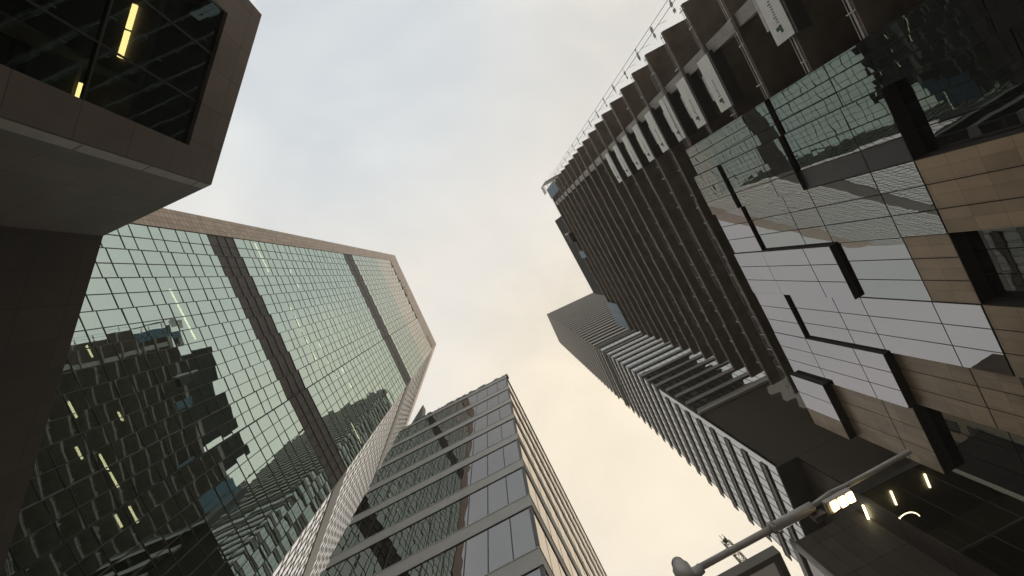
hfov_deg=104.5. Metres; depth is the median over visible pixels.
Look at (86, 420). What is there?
window pane
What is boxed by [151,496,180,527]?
window pane
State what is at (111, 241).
window pane
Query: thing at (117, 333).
window pane
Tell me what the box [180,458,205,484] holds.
window pane
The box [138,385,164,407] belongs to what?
window pane
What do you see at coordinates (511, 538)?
ribbon window
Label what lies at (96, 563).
window pane
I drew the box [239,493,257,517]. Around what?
window pane
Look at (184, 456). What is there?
window pane
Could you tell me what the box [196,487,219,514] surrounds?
window pane
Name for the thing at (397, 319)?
window panes
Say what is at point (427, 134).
sky
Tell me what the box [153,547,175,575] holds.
window pane
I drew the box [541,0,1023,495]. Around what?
office building
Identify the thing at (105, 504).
window pane
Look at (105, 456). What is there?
window pane
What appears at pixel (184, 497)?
window pane
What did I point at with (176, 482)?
window pane
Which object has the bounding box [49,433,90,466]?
window pane
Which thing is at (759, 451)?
finned tower
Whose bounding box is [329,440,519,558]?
ribbon window
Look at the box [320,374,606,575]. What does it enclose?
office block
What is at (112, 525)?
window pane
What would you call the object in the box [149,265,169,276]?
window pane
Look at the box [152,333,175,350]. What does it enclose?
window pane
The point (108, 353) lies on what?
window pane
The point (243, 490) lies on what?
window pane
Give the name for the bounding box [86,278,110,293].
window pane
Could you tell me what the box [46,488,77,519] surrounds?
window pane
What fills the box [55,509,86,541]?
window pane
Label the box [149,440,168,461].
window pane
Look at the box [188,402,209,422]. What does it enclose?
window pane
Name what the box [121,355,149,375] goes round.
window pane
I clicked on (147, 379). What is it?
window pane
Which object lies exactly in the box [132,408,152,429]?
window pane
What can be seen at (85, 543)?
window pane
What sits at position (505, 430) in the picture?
ribbon window
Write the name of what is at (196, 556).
window pane
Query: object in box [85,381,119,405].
window pane
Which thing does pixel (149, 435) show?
window pane
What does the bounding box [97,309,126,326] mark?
window pane
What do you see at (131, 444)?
window pane
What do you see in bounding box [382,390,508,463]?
ribbon window
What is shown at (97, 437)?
window pane
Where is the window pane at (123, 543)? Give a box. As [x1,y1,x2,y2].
[103,526,140,564]
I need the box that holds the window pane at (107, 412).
[93,399,126,424]
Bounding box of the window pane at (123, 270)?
[113,264,138,276]
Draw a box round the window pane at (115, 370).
[104,361,125,379]
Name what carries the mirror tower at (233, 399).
on the pavement
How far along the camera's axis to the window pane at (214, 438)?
35.19 m
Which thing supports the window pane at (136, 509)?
in the mirror tower at (233, 399)
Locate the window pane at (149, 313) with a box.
[137,306,161,321]
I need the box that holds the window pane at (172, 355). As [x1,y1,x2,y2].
[159,347,181,364]
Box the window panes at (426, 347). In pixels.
[376,258,431,359]
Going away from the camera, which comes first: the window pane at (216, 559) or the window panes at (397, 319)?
the window pane at (216, 559)
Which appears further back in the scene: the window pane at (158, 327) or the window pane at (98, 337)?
the window pane at (158, 327)
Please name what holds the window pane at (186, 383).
in the mirror tower at (233, 399)
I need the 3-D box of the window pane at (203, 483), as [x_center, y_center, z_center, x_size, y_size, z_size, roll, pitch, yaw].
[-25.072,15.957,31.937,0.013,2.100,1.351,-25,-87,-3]
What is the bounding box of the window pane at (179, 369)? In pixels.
[167,360,189,378]
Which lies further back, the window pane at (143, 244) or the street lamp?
the window pane at (143, 244)
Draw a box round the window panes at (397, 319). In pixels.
[352,255,423,378]
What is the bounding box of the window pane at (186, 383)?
[173,374,195,393]
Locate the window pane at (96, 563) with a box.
[80,548,110,575]
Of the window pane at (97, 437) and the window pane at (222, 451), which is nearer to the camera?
the window pane at (97, 437)
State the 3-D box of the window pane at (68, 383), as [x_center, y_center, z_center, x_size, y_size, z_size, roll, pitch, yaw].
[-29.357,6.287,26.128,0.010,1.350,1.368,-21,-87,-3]
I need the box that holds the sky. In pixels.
[163,0,803,575]
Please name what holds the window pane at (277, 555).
in the mirror tower at (233, 399)
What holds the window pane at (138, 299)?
in the mirror tower at (233, 399)
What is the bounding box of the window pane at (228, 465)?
[218,454,238,476]
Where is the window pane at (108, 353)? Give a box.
[97,344,118,362]
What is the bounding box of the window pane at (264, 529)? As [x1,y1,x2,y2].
[253,519,271,544]
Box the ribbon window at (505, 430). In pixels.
[352,418,516,517]
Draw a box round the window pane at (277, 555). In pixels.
[267,544,284,571]
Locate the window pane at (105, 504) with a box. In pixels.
[80,490,118,526]
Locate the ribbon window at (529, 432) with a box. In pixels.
[510,393,602,575]
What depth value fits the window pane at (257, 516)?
35.70 m
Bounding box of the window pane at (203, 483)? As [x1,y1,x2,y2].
[188,473,212,499]
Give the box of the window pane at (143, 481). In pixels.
[131,465,161,494]
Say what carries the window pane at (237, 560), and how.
in the mirror tower at (233, 399)
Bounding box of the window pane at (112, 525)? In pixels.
[92,507,130,544]
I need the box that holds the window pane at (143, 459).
[123,447,154,476]
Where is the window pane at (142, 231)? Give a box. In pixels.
[129,224,151,238]
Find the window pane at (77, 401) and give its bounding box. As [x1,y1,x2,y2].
[64,389,90,412]
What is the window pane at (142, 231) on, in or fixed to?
in the mirror tower at (233, 399)
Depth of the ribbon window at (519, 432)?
31.83 m
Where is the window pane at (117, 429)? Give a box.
[105,414,137,441]
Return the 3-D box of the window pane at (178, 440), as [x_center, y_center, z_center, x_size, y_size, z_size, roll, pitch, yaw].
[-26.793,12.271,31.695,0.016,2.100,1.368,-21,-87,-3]
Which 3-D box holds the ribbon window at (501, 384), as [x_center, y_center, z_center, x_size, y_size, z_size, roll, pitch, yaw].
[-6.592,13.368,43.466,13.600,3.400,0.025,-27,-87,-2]
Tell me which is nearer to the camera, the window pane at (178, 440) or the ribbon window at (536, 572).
the ribbon window at (536, 572)
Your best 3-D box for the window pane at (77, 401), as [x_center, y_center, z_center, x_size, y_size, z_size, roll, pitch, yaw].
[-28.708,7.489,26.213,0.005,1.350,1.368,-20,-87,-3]
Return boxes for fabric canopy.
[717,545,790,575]
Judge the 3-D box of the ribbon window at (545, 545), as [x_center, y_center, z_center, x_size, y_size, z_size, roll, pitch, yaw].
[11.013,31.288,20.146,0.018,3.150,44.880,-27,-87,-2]
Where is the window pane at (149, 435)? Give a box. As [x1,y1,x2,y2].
[139,425,159,446]
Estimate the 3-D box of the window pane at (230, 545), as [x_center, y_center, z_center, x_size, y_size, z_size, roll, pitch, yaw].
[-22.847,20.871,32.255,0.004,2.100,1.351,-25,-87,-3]
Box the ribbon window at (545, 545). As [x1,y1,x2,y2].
[533,511,566,575]
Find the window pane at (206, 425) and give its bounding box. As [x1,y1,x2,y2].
[196,415,217,435]
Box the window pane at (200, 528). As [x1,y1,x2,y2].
[191,517,209,540]
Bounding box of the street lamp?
[671,449,911,575]
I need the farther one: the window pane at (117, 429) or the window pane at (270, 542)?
the window pane at (270, 542)
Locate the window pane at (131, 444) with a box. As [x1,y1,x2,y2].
[112,432,144,459]
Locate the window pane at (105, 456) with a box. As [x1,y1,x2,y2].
[93,444,118,469]
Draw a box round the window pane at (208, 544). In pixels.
[200,532,217,556]
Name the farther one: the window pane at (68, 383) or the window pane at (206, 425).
the window pane at (206, 425)
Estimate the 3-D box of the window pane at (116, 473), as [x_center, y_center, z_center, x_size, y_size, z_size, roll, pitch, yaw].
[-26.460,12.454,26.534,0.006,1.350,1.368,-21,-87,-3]
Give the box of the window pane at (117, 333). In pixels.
[104,325,133,342]
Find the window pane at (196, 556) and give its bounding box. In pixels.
[178,544,205,575]
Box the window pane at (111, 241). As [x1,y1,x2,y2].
[101,235,124,248]
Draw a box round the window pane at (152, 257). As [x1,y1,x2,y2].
[143,251,164,263]
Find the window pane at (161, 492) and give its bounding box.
[142,480,172,510]
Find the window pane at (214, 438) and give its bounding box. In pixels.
[203,428,223,450]
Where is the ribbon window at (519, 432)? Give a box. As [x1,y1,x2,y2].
[516,423,593,575]
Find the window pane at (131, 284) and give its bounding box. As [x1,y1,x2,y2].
[122,278,147,291]
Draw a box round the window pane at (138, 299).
[128,292,153,306]
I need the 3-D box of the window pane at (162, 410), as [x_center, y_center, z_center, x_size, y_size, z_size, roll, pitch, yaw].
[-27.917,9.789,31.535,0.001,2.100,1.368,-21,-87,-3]
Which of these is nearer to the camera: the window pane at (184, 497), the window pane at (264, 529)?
the window pane at (184, 497)
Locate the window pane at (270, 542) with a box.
[260,532,277,557]
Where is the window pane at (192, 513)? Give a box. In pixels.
[183,502,201,525]
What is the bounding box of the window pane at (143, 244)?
[135,238,156,250]
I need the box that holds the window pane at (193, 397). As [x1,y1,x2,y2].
[182,387,203,407]
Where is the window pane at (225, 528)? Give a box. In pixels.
[212,516,234,544]
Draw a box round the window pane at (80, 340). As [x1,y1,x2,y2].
[69,331,91,350]
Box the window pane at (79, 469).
[58,453,98,486]
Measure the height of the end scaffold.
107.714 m
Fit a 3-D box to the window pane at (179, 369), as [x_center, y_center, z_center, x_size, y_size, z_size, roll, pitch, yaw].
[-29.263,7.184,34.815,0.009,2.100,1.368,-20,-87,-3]
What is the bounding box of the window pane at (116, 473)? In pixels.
[104,461,128,487]
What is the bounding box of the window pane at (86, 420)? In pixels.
[73,408,98,432]
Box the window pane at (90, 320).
[80,311,101,329]
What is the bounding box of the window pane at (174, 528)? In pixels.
[160,512,188,544]
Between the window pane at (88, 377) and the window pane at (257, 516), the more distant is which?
the window pane at (257, 516)
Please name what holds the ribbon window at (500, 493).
in the office block
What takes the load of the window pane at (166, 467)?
in the mirror tower at (233, 399)
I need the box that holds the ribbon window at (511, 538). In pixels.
[399,507,538,575]
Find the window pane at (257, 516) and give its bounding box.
[246,506,264,530]
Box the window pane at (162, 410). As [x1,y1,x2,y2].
[148,400,173,422]
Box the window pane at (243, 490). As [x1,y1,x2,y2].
[232,480,251,503]
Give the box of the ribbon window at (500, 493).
[320,468,527,575]
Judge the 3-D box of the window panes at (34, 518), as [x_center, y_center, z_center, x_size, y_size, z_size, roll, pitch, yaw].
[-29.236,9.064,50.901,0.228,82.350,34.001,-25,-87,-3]
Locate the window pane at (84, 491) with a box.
[71,470,110,505]
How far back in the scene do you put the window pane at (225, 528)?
32.16 m
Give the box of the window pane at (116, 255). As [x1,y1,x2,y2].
[107,248,133,262]
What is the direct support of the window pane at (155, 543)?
in the mirror tower at (233, 399)
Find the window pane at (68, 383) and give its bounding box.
[58,372,79,394]
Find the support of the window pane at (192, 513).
in the mirror tower at (233, 399)
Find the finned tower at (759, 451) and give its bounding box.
[547,293,1023,575]
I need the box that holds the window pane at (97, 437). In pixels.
[84,425,110,450]
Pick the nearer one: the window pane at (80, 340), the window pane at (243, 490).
the window pane at (80, 340)
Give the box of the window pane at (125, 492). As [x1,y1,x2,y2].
[113,479,136,506]
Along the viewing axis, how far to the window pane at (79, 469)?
24.68 m
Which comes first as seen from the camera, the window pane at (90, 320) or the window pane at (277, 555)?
the window pane at (90, 320)
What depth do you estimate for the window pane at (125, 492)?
26.60 m
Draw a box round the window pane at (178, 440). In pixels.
[164,429,189,453]
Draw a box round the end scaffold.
[545,0,675,190]
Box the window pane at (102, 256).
[96,248,110,262]
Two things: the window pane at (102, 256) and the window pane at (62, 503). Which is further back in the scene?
the window pane at (102, 256)
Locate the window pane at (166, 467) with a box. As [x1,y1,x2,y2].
[156,456,175,479]
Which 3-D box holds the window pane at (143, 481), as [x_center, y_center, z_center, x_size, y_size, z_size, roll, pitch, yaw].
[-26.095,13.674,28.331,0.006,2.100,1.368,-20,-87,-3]
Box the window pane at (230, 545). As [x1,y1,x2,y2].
[220,530,241,558]
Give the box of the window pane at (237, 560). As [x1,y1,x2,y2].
[228,544,249,573]
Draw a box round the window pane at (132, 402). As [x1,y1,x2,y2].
[122,393,142,413]
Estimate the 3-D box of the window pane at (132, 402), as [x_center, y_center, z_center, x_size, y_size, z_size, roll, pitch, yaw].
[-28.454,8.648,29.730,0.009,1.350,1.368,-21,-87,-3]
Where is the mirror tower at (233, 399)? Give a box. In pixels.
[1,208,435,575]
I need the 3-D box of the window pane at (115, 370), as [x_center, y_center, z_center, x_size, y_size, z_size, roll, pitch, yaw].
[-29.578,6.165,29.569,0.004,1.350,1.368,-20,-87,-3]
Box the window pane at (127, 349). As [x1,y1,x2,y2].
[114,339,142,358]
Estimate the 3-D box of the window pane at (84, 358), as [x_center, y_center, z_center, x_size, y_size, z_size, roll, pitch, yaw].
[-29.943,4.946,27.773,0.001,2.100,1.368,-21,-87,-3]
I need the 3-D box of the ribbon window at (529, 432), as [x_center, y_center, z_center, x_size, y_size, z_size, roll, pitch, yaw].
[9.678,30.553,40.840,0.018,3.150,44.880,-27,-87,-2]
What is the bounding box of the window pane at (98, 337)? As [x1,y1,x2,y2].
[87,328,109,346]
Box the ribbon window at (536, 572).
[524,568,544,575]
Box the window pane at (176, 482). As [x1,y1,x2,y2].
[166,471,186,493]
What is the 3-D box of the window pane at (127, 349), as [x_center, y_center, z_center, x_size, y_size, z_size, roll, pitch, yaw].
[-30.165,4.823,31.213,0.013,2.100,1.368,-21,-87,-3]
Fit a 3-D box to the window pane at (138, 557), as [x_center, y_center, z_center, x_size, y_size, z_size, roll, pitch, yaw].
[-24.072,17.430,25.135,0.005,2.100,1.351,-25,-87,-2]
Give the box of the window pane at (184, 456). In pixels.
[171,444,195,470]
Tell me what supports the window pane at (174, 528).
in the mirror tower at (233, 399)
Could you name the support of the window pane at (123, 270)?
in the mirror tower at (233, 399)
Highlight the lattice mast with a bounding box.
[719,535,746,562]
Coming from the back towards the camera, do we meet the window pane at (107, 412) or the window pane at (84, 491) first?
the window pane at (107, 412)
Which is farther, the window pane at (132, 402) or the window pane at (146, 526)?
the window pane at (132, 402)
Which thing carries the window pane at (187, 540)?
in the mirror tower at (233, 399)
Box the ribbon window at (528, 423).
[507,380,605,575]
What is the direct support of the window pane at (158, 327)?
in the mirror tower at (233, 399)
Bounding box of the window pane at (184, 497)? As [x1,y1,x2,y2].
[175,487,193,509]
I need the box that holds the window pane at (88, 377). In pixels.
[74,365,109,388]
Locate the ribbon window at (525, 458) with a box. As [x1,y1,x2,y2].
[520,444,587,575]
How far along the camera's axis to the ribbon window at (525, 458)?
27.57 m
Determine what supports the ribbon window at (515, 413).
in the office block
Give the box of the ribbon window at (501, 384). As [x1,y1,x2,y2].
[392,379,506,444]
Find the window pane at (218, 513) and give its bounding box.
[204,502,227,529]
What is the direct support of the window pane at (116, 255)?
in the mirror tower at (233, 399)
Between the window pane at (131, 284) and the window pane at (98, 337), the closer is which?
the window pane at (98, 337)
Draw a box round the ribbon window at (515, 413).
[512,405,598,575]
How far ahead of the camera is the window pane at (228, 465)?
35.36 m
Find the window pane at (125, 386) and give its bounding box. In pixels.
[114,376,135,396]
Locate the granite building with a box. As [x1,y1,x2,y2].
[0,0,261,575]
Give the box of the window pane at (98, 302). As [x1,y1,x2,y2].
[87,294,117,310]
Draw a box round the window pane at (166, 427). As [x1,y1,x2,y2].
[155,415,180,438]
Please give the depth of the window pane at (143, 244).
37.51 m
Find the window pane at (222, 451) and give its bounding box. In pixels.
[211,441,231,462]
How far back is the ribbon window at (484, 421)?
35.04 m
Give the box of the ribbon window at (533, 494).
[525,471,578,575]
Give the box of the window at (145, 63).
[0,0,223,142]
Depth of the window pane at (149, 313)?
34.47 m
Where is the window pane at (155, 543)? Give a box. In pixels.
[143,530,166,558]
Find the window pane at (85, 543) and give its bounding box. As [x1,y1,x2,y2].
[69,528,99,560]
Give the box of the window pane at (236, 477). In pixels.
[225,467,244,490]
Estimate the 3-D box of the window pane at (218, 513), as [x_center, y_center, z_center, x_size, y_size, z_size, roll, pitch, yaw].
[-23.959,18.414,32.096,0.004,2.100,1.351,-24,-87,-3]
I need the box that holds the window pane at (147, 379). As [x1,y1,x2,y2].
[131,370,158,391]
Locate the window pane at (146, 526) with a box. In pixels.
[133,513,157,540]
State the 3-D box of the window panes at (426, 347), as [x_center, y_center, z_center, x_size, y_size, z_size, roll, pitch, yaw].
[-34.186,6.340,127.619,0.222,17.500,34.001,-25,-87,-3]
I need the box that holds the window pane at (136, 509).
[124,496,148,522]
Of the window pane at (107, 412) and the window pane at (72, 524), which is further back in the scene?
the window pane at (107, 412)
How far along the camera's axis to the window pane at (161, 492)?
28.38 m
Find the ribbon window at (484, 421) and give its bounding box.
[369,403,511,486]
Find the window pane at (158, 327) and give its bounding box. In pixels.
[144,320,167,335]
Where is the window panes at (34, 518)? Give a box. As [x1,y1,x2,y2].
[1,224,405,575]
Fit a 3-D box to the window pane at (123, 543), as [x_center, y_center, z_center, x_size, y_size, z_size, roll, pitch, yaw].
[-24.628,16.201,25.056,0.006,2.100,1.351,-24,-87,-3]
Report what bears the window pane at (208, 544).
in the mirror tower at (233, 399)
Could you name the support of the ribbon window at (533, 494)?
in the office block
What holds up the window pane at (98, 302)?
in the mirror tower at (233, 399)
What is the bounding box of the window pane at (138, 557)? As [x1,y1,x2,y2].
[113,543,149,575]
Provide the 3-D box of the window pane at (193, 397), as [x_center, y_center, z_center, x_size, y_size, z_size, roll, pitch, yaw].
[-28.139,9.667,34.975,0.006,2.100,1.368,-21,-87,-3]
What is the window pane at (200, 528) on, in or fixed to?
in the mirror tower at (233, 399)
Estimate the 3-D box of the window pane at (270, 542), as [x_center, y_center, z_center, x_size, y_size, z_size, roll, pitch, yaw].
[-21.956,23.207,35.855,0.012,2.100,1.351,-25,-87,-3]
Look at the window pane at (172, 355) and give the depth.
34.72 m
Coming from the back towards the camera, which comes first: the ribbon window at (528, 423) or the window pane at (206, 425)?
the ribbon window at (528, 423)
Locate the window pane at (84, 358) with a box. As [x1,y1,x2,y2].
[67,347,101,369]
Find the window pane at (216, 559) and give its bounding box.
[208,547,225,572]
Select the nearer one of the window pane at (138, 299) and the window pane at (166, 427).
the window pane at (166, 427)
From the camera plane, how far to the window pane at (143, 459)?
28.22 m
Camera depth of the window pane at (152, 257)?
37.59 m
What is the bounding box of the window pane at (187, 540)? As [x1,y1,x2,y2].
[169,528,197,561]
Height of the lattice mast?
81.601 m
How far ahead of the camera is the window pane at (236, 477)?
35.43 m
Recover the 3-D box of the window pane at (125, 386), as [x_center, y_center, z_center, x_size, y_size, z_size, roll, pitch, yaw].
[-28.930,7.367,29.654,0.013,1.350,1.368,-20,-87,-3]

